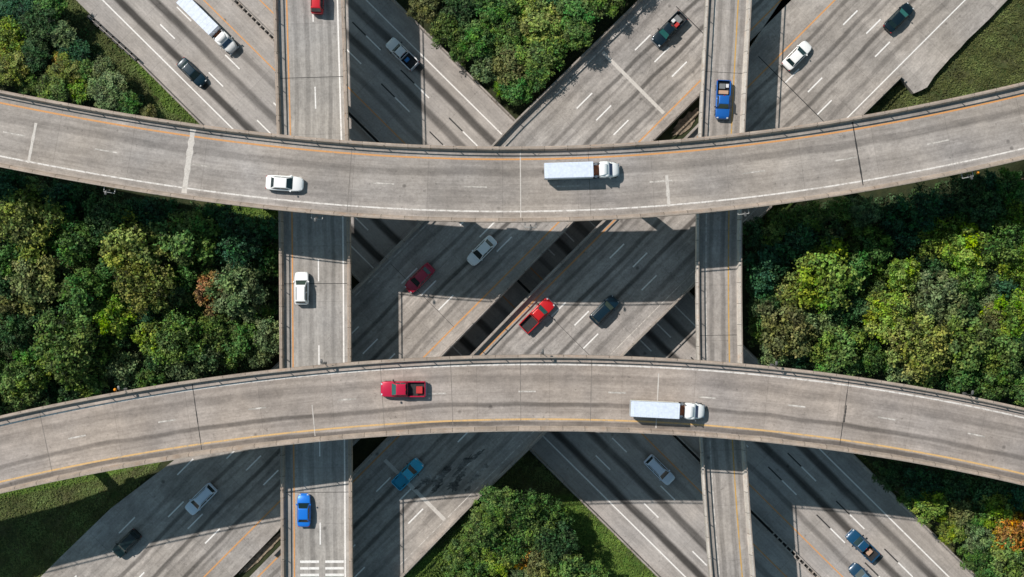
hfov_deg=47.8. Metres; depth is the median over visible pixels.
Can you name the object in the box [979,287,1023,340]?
tree
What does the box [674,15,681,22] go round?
cargo box
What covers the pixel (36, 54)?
tree
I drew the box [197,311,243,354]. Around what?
tree
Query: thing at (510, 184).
curved ramp
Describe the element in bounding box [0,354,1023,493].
curved ramp
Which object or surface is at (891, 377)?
tree
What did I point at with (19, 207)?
tree
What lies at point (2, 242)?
tree
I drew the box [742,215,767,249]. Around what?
tree
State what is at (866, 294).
tree
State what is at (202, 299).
tree
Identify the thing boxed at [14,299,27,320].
tree
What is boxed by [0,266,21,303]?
tree
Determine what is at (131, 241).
tree
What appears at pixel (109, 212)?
tree
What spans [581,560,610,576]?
tree
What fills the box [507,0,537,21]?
tree
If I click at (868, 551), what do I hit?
cargo box
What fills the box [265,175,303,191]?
car
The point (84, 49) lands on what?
tree
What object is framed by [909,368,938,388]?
tree
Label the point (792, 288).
tree
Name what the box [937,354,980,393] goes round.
tree
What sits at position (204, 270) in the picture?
tree
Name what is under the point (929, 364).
tree
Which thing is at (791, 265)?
tree
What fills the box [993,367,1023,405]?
tree
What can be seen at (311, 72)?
ramp
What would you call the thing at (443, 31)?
tree
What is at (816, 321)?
tree
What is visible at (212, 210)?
tree
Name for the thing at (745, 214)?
street lamp
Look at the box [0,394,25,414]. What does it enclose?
tree
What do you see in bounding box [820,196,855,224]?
tree
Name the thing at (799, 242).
tree
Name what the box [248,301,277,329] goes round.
tree
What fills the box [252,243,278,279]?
tree
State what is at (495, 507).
tree
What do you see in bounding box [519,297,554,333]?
pickup truck
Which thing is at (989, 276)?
tree
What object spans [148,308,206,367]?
tree
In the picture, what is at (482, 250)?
car
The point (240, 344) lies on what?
tree
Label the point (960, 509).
tree
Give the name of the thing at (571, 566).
tree
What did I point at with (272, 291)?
tree
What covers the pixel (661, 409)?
truck
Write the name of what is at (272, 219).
tree
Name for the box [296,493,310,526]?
car
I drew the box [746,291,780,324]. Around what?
tree
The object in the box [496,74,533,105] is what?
tree
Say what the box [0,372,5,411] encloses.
tree
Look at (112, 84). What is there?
tree
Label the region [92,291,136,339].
tree
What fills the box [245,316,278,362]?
tree
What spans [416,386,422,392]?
cargo box
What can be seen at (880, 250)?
tree
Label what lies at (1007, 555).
tree
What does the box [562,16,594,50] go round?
tree
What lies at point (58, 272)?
tree
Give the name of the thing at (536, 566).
tree
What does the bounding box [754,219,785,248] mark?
tree
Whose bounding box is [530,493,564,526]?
tree
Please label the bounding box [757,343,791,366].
tree
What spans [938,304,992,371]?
tree
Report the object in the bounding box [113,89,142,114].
tree
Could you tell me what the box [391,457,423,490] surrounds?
pickup truck
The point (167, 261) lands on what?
tree
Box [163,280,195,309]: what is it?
tree
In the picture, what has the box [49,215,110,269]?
tree
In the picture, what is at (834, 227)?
tree
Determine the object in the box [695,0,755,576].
ramp
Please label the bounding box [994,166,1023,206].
tree
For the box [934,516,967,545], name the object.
tree
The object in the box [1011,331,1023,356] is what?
tree
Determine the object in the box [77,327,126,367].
tree
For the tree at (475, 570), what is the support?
on the ground at (364, 448)
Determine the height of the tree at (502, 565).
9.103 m
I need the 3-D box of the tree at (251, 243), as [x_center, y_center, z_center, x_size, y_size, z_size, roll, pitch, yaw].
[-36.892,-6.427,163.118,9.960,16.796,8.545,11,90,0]
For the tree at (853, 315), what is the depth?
159.49 m
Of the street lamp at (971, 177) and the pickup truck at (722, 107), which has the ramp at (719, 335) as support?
the pickup truck at (722, 107)
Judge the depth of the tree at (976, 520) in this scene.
163.26 m
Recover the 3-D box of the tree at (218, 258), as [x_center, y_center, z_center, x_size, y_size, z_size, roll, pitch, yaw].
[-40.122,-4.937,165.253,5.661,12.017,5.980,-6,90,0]
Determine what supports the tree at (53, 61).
on the ground at (364, 448)
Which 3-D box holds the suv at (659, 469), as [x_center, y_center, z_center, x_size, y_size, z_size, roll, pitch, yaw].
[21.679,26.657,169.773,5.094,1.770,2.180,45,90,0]
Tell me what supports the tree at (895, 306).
on the ground at (364, 448)
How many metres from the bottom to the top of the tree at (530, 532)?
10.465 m
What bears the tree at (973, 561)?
on the ground at (364, 448)
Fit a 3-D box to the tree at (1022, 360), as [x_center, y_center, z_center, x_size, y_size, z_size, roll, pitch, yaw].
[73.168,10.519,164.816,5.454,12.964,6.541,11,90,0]
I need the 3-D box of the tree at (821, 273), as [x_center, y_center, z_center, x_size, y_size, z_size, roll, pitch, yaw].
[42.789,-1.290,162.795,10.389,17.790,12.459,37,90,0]
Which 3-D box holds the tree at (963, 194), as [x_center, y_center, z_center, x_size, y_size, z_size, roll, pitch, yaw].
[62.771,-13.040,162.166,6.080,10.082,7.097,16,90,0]
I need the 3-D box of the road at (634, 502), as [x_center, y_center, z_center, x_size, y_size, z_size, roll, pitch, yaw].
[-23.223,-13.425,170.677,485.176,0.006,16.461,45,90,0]
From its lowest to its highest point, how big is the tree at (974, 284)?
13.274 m
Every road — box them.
[76,0,812,576]
[238,0,972,576]
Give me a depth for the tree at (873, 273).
162.68 m
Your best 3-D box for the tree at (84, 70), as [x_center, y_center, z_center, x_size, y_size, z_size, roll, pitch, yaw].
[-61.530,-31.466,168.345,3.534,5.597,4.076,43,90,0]
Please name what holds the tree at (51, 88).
on the ground at (364, 448)
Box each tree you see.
[0,0,33,27]
[0,3,10,27]
[0,15,27,53]
[0,46,29,86]
[0,169,30,204]
[0,182,67,265]
[0,228,12,246]
[0,235,31,286]
[0,255,75,317]
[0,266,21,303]
[0,293,27,326]
[0,309,43,352]
[0,351,15,374]
[0,360,48,410]
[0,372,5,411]
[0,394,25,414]
[10,345,49,385]
[12,68,40,95]
[13,36,52,73]
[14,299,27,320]
[16,1,64,45]
[19,176,50,202]
[19,240,44,266]
[28,298,70,335]
[29,307,102,385]
[33,0,67,20]
[33,341,70,380]
[33,375,58,395]
[35,72,69,101]
[37,178,84,230]
[40,230,62,257]
[44,379,84,403]
[45,51,81,85]
[45,254,70,278]
[48,20,78,53]
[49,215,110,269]
[51,51,64,66]
[54,361,84,391]
[55,37,91,64]
[55,278,70,307]
[56,267,111,321]
[66,78,87,105]
[66,183,103,212]
[67,245,102,271]
[71,316,97,329]
[72,210,101,230]
[74,361,111,397]
[76,58,95,82]
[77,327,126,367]
[79,190,136,246]
[83,68,128,110]
[86,231,110,253]
[88,54,115,79]
[92,254,126,292]
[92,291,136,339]
[98,209,169,282]
[105,343,147,388]
[110,329,136,350]
[111,254,176,320]
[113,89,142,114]
[121,294,140,325]
[129,318,168,354]
[131,195,178,237]
[132,366,167,388]
[135,297,173,325]
[139,104,156,117]
[141,348,175,374]
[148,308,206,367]
[150,238,176,264]
[152,206,221,266]
[159,252,178,276]
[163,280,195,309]
[163,347,200,380]
[171,255,200,294]
[176,294,205,321]
[191,336,224,372]
[192,270,231,318]
[193,258,220,279]
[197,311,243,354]
[199,202,243,239]
[200,258,268,327]
[209,232,241,270]
[211,208,278,270]
[219,346,241,370]
[221,321,262,359]
[230,310,250,325]
[235,259,266,285]
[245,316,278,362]
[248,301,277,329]
[248,347,272,367]
[250,228,276,255]
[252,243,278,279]
[257,215,278,243]
[263,283,278,309]
[405,0,439,24]
[425,10,464,48]
[439,0,484,28]
[442,539,466,569]
[442,568,461,576]
[448,36,470,65]
[455,19,495,60]
[455,556,489,576]
[456,534,482,558]
[462,506,505,550]
[468,55,499,83]
[471,0,522,29]
[472,483,517,525]
[474,545,514,576]
[488,12,533,56]
[488,524,532,568]
[490,46,529,84]
[493,80,509,97]
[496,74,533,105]
[502,561,528,576]
[504,488,544,532]
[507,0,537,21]
[507,547,530,569]
[515,30,565,82]
[516,507,560,553]
[519,0,563,48]
[521,63,549,93]
[522,546,559,576]
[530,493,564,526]
[532,519,579,569]
[533,0,566,18]
[542,27,570,59]
[547,551,590,576]
[550,504,574,531]
[556,0,602,33]
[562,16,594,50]
[581,0,625,18]
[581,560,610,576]
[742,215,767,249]
[742,241,794,287]
[745,274,773,300]
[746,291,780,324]
[746,315,775,347]
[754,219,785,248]
[755,300,818,360]
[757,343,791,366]
[766,204,801,240]
[768,278,788,301]
[770,220,821,261]
[772,235,864,313]
[774,270,823,314]
[785,257,801,276]
[787,297,837,340]
[788,200,828,235]
[788,352,812,368]
[798,324,867,375]
[803,342,826,370]
[810,206,846,254]
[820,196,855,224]
[829,287,869,328]
[835,215,876,250]
[838,246,875,280]
[846,195,882,234]
[847,322,870,343]
[848,277,867,297]
[849,224,895,275]
[855,338,890,378]
[858,290,890,319]
[861,272,889,299]
[861,288,916,343]
[862,264,877,279]
[871,202,911,238]
[871,459,906,492]
[883,302,954,384]
[883,352,919,384]
[884,257,920,294]
[886,217,924,259]
[894,182,947,234]
[894,484,915,508]
[897,287,915,302]
[898,464,941,500]
[903,213,966,266]
[905,248,929,265]
[906,269,969,329]
[908,478,948,525]
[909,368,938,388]
[919,249,951,281]
[922,310,950,337]
[930,186,958,216]
[933,469,977,509]
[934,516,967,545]
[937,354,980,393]
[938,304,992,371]
[939,218,995,277]
[945,496,978,527]
[947,171,986,218]
[948,266,990,302]
[948,294,983,327]
[956,538,993,575]
[959,517,996,554]
[966,476,1006,511]
[966,505,988,527]
[967,187,1007,231]
[968,218,1023,266]
[970,287,999,309]
[970,322,1023,376]
[970,360,1014,400]
[973,559,1006,576]
[974,168,1002,195]
[975,299,1007,334]
[977,485,1019,529]
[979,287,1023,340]
[980,263,1004,294]
[986,536,1023,576]
[988,191,1023,235]
[988,272,1019,300]
[989,236,1023,288]
[992,512,1023,554]
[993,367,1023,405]
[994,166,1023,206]
[1002,481,1023,512]
[1004,563,1023,576]
[1010,272,1023,291]
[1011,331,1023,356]
[1013,227,1023,247]
[1014,357,1023,369]
[1015,501,1023,514]
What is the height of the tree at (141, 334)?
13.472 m
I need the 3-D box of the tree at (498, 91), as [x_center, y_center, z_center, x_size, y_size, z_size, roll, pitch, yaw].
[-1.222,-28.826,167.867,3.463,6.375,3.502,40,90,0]
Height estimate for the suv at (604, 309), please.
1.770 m
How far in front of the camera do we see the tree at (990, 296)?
160.74 m
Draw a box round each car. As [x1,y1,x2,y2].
[176,57,206,86]
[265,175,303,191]
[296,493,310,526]
[405,262,434,292]
[467,235,497,265]
[782,41,811,70]
[848,562,870,576]
[883,2,913,32]
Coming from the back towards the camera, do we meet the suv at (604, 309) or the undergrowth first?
the undergrowth
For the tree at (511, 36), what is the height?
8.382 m
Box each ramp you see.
[0,82,1023,222]
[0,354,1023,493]
[273,0,352,576]
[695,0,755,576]
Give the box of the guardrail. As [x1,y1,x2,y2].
[87,15,138,61]
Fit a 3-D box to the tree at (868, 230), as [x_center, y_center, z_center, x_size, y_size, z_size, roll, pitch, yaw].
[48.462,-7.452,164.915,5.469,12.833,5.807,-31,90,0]
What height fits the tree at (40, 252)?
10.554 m
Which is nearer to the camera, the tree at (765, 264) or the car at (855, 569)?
the tree at (765, 264)
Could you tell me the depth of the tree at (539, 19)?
162.56 m
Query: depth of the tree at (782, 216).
160.15 m
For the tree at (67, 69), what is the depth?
165.75 m
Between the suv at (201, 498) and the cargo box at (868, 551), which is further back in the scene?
the cargo box at (868, 551)
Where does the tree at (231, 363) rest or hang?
on the ground at (364, 448)
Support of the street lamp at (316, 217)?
on the curved ramp at (510, 184)
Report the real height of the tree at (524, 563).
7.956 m
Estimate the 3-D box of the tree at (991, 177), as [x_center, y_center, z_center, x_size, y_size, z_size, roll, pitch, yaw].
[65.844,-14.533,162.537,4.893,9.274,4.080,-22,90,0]
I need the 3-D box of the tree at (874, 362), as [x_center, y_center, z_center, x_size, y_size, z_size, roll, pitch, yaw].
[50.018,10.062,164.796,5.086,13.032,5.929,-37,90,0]
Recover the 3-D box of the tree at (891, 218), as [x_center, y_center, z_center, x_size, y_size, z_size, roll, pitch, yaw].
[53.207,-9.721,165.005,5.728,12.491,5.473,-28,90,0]
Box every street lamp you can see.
[103,187,115,194]
[311,214,322,221]
[737,208,748,216]
[961,171,972,179]
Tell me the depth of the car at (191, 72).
169.65 m
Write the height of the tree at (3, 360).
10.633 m
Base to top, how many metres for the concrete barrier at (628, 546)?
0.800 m
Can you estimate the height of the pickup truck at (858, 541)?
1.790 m
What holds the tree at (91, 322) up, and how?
on the ground at (364, 448)
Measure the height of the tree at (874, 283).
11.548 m
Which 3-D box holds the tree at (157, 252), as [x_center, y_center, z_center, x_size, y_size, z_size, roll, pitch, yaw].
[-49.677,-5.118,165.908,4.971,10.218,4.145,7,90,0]
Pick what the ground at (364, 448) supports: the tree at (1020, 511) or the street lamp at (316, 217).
the tree at (1020, 511)
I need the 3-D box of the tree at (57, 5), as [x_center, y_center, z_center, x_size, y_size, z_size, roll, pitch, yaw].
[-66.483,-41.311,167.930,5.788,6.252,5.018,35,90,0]
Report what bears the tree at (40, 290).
on the ground at (364, 448)
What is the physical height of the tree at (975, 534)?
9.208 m
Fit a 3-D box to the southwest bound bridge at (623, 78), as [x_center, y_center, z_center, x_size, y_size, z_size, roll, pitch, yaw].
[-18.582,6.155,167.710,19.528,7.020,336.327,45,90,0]
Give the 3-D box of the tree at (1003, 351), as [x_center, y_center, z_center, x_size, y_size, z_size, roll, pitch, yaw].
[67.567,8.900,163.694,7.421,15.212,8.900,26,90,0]
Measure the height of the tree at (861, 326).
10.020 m
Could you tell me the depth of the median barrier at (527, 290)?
169.95 m
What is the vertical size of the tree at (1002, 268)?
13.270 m
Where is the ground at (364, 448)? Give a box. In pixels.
[0,0,1023,576]
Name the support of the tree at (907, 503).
on the ground at (364, 448)
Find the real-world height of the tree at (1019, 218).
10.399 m
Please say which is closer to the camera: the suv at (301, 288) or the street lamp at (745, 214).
the street lamp at (745, 214)
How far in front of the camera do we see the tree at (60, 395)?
161.60 m
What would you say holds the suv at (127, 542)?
on the southwest bound bridge at (623, 78)
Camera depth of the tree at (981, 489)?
163.22 m
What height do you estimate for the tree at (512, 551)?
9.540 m
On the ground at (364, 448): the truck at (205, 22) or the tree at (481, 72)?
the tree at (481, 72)
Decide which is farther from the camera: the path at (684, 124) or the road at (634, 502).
the road at (634, 502)
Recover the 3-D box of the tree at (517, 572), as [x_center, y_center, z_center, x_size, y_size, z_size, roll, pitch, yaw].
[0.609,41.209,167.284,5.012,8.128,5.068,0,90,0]
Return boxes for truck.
[176,0,238,54]
[380,379,426,398]
[385,37,418,70]
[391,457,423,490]
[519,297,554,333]
[544,159,619,179]
[629,399,704,421]
[651,10,687,47]
[714,80,731,119]
[845,528,880,562]
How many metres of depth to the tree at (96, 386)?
162.01 m
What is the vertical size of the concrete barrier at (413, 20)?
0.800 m
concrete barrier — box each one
[136,60,660,576]
[391,0,975,576]
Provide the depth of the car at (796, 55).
164.68 m
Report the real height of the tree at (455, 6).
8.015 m
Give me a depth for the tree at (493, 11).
163.22 m
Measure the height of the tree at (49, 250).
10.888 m
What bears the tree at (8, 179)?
on the ground at (364, 448)
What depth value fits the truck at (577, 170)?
145.23 m
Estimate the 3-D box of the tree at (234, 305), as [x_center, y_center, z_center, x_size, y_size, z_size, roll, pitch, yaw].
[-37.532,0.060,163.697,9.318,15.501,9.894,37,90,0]
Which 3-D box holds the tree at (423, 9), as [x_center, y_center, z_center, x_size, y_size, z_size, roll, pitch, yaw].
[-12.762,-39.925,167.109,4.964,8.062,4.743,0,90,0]
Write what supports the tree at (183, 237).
on the ground at (364, 448)
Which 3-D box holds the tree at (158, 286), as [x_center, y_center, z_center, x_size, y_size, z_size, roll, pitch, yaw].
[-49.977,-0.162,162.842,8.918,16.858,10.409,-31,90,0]
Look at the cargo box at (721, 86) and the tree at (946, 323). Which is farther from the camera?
the tree at (946, 323)
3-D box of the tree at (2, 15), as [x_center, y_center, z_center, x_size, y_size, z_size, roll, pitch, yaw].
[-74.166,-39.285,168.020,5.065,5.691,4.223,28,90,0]
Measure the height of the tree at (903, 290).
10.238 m
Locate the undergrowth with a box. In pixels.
[0,2,1023,576]
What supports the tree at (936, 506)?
on the ground at (364, 448)
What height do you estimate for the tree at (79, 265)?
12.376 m
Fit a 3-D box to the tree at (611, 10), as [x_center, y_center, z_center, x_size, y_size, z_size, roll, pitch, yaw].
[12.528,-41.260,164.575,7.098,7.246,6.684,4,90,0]
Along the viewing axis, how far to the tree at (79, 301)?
157.67 m
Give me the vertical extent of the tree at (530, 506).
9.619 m
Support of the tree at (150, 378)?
on the ground at (364, 448)
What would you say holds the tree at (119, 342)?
on the ground at (364, 448)
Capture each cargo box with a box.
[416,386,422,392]
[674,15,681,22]
[718,90,727,94]
[719,84,724,88]
[865,548,872,555]
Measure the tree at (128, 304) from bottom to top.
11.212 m
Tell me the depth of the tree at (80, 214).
162.58 m
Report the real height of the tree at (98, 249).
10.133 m
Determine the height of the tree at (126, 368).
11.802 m
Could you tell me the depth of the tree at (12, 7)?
165.56 m
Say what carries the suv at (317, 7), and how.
on the ramp at (311, 72)
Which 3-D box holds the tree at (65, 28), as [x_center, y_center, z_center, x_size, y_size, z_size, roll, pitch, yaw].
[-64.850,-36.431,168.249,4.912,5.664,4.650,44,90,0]
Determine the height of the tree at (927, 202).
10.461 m
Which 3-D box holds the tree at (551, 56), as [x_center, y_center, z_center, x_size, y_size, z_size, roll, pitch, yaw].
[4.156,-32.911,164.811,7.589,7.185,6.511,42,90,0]
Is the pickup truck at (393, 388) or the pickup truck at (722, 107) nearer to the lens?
the pickup truck at (393, 388)
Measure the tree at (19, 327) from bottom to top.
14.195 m
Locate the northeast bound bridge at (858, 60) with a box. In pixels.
[250,0,1006,576]
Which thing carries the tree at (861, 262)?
on the ground at (364, 448)
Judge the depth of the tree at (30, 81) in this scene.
166.47 m
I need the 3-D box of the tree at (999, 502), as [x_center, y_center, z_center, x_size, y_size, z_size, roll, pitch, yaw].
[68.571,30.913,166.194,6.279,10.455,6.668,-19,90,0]
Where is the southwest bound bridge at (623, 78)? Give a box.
[41,0,788,576]
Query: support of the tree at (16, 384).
on the ground at (364, 448)
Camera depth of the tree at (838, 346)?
158.15 m
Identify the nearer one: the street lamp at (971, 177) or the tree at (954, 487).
the street lamp at (971, 177)
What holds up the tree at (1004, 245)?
on the ground at (364, 448)
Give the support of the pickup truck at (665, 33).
on the southwest bound bridge at (623, 78)
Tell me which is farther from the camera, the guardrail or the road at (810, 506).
the road at (810, 506)
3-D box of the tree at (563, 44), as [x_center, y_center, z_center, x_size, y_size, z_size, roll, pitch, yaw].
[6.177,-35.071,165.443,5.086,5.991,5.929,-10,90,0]
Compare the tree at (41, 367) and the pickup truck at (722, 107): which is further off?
the tree at (41, 367)
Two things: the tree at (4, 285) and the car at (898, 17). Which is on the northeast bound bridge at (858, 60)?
the car at (898, 17)
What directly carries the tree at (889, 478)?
on the ground at (364, 448)
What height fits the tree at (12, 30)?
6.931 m
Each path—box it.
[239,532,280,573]
[672,108,698,135]
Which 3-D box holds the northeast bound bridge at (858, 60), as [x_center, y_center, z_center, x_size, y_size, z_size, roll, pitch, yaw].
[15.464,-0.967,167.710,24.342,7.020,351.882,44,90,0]
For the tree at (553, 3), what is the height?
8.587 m
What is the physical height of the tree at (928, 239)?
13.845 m
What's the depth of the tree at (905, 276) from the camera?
159.65 m
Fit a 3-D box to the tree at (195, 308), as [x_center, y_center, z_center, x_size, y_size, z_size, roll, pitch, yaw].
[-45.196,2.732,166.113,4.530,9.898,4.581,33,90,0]
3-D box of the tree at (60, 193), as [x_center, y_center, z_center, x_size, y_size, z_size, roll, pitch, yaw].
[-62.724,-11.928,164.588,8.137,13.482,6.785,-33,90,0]
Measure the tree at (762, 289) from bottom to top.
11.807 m
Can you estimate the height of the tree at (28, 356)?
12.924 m
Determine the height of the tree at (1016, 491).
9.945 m
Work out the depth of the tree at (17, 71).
164.90 m
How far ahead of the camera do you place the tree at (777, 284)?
161.37 m
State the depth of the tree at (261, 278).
162.11 m
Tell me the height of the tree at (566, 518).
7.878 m
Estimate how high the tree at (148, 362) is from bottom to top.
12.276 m
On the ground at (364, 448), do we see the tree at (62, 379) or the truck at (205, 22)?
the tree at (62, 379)
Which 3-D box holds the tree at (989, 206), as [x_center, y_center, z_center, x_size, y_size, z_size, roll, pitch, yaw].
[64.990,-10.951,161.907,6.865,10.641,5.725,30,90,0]
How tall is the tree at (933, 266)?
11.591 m
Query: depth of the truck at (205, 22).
168.21 m
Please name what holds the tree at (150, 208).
on the ground at (364, 448)
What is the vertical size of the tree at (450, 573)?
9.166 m
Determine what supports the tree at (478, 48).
on the ground at (364, 448)
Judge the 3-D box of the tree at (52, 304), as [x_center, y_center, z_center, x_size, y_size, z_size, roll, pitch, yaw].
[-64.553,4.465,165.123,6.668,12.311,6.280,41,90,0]
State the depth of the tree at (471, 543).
163.07 m
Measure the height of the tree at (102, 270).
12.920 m
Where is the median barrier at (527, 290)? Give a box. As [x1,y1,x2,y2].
[231,0,819,576]
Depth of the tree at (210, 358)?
159.83 m
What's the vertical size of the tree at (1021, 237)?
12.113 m
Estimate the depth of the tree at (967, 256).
158.36 m
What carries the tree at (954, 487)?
on the ground at (364, 448)
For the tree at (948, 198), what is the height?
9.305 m
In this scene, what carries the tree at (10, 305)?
on the ground at (364, 448)
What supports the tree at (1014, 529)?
on the ground at (364, 448)
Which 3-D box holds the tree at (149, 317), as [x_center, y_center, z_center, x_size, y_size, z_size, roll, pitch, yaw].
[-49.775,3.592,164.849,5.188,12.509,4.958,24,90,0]
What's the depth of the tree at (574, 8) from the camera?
161.92 m
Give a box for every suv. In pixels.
[112,528,141,557]
[185,482,217,514]
[293,272,309,304]
[311,0,323,14]
[589,295,618,324]
[643,454,674,484]
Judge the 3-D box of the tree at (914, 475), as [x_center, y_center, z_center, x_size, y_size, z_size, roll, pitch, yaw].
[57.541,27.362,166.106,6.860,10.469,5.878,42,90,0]
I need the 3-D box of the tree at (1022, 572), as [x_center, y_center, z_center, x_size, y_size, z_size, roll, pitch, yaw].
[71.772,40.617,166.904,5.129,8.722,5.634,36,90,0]
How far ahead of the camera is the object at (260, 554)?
166.56 m
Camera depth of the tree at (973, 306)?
160.02 m
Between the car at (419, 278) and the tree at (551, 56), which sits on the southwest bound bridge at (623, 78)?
the car at (419, 278)
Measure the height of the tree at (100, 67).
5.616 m
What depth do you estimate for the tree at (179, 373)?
160.38 m
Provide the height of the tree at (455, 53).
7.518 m
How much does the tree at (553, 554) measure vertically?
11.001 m
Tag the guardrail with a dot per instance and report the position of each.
(112, 37)
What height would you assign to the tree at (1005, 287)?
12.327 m
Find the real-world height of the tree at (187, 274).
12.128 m
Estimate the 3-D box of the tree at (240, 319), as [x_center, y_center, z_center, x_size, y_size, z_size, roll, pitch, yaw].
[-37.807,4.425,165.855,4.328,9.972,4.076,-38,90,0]
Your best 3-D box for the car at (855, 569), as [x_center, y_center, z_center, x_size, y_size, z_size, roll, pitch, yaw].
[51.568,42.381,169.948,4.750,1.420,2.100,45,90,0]
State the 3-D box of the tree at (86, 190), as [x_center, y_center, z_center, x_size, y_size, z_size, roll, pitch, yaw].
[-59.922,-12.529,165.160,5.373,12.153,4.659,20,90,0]
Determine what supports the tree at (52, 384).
on the ground at (364, 448)
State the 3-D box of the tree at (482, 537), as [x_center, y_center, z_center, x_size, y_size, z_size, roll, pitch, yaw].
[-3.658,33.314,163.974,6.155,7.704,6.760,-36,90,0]
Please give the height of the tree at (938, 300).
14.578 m
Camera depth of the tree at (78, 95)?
166.48 m
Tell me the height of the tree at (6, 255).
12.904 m
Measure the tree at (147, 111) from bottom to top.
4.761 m
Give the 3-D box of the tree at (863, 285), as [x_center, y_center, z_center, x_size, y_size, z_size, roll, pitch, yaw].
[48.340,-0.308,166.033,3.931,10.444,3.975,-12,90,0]
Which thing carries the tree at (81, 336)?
on the ground at (364, 448)
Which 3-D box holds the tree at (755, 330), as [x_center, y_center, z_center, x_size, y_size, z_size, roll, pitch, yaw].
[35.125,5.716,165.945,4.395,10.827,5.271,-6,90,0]
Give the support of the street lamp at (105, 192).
on the curved ramp at (510, 184)
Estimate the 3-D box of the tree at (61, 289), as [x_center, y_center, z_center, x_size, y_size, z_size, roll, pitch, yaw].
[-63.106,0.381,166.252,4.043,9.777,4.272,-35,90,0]
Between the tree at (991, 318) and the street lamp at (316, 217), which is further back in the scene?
the tree at (991, 318)
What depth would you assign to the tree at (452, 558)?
162.42 m
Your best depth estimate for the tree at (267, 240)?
161.38 m
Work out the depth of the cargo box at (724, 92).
157.35 m
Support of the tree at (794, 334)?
on the ground at (364, 448)
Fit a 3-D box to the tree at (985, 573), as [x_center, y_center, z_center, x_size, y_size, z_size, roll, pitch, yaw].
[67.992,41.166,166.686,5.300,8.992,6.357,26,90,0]
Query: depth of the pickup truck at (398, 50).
169.61 m
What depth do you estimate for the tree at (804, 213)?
159.53 m
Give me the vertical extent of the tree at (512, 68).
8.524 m
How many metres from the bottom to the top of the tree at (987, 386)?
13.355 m
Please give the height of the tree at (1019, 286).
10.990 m
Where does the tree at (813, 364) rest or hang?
on the ground at (364, 448)
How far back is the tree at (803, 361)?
161.20 m
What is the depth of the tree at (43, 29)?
165.34 m
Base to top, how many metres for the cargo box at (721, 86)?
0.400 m
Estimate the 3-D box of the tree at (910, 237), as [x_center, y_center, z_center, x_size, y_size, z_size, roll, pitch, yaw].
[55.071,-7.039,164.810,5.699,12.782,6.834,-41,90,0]
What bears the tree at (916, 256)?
on the ground at (364, 448)
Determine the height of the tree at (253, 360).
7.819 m
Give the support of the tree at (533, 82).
on the ground at (364, 448)
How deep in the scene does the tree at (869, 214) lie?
159.22 m
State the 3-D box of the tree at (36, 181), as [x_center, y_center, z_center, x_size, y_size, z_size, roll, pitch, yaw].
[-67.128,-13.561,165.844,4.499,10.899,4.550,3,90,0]

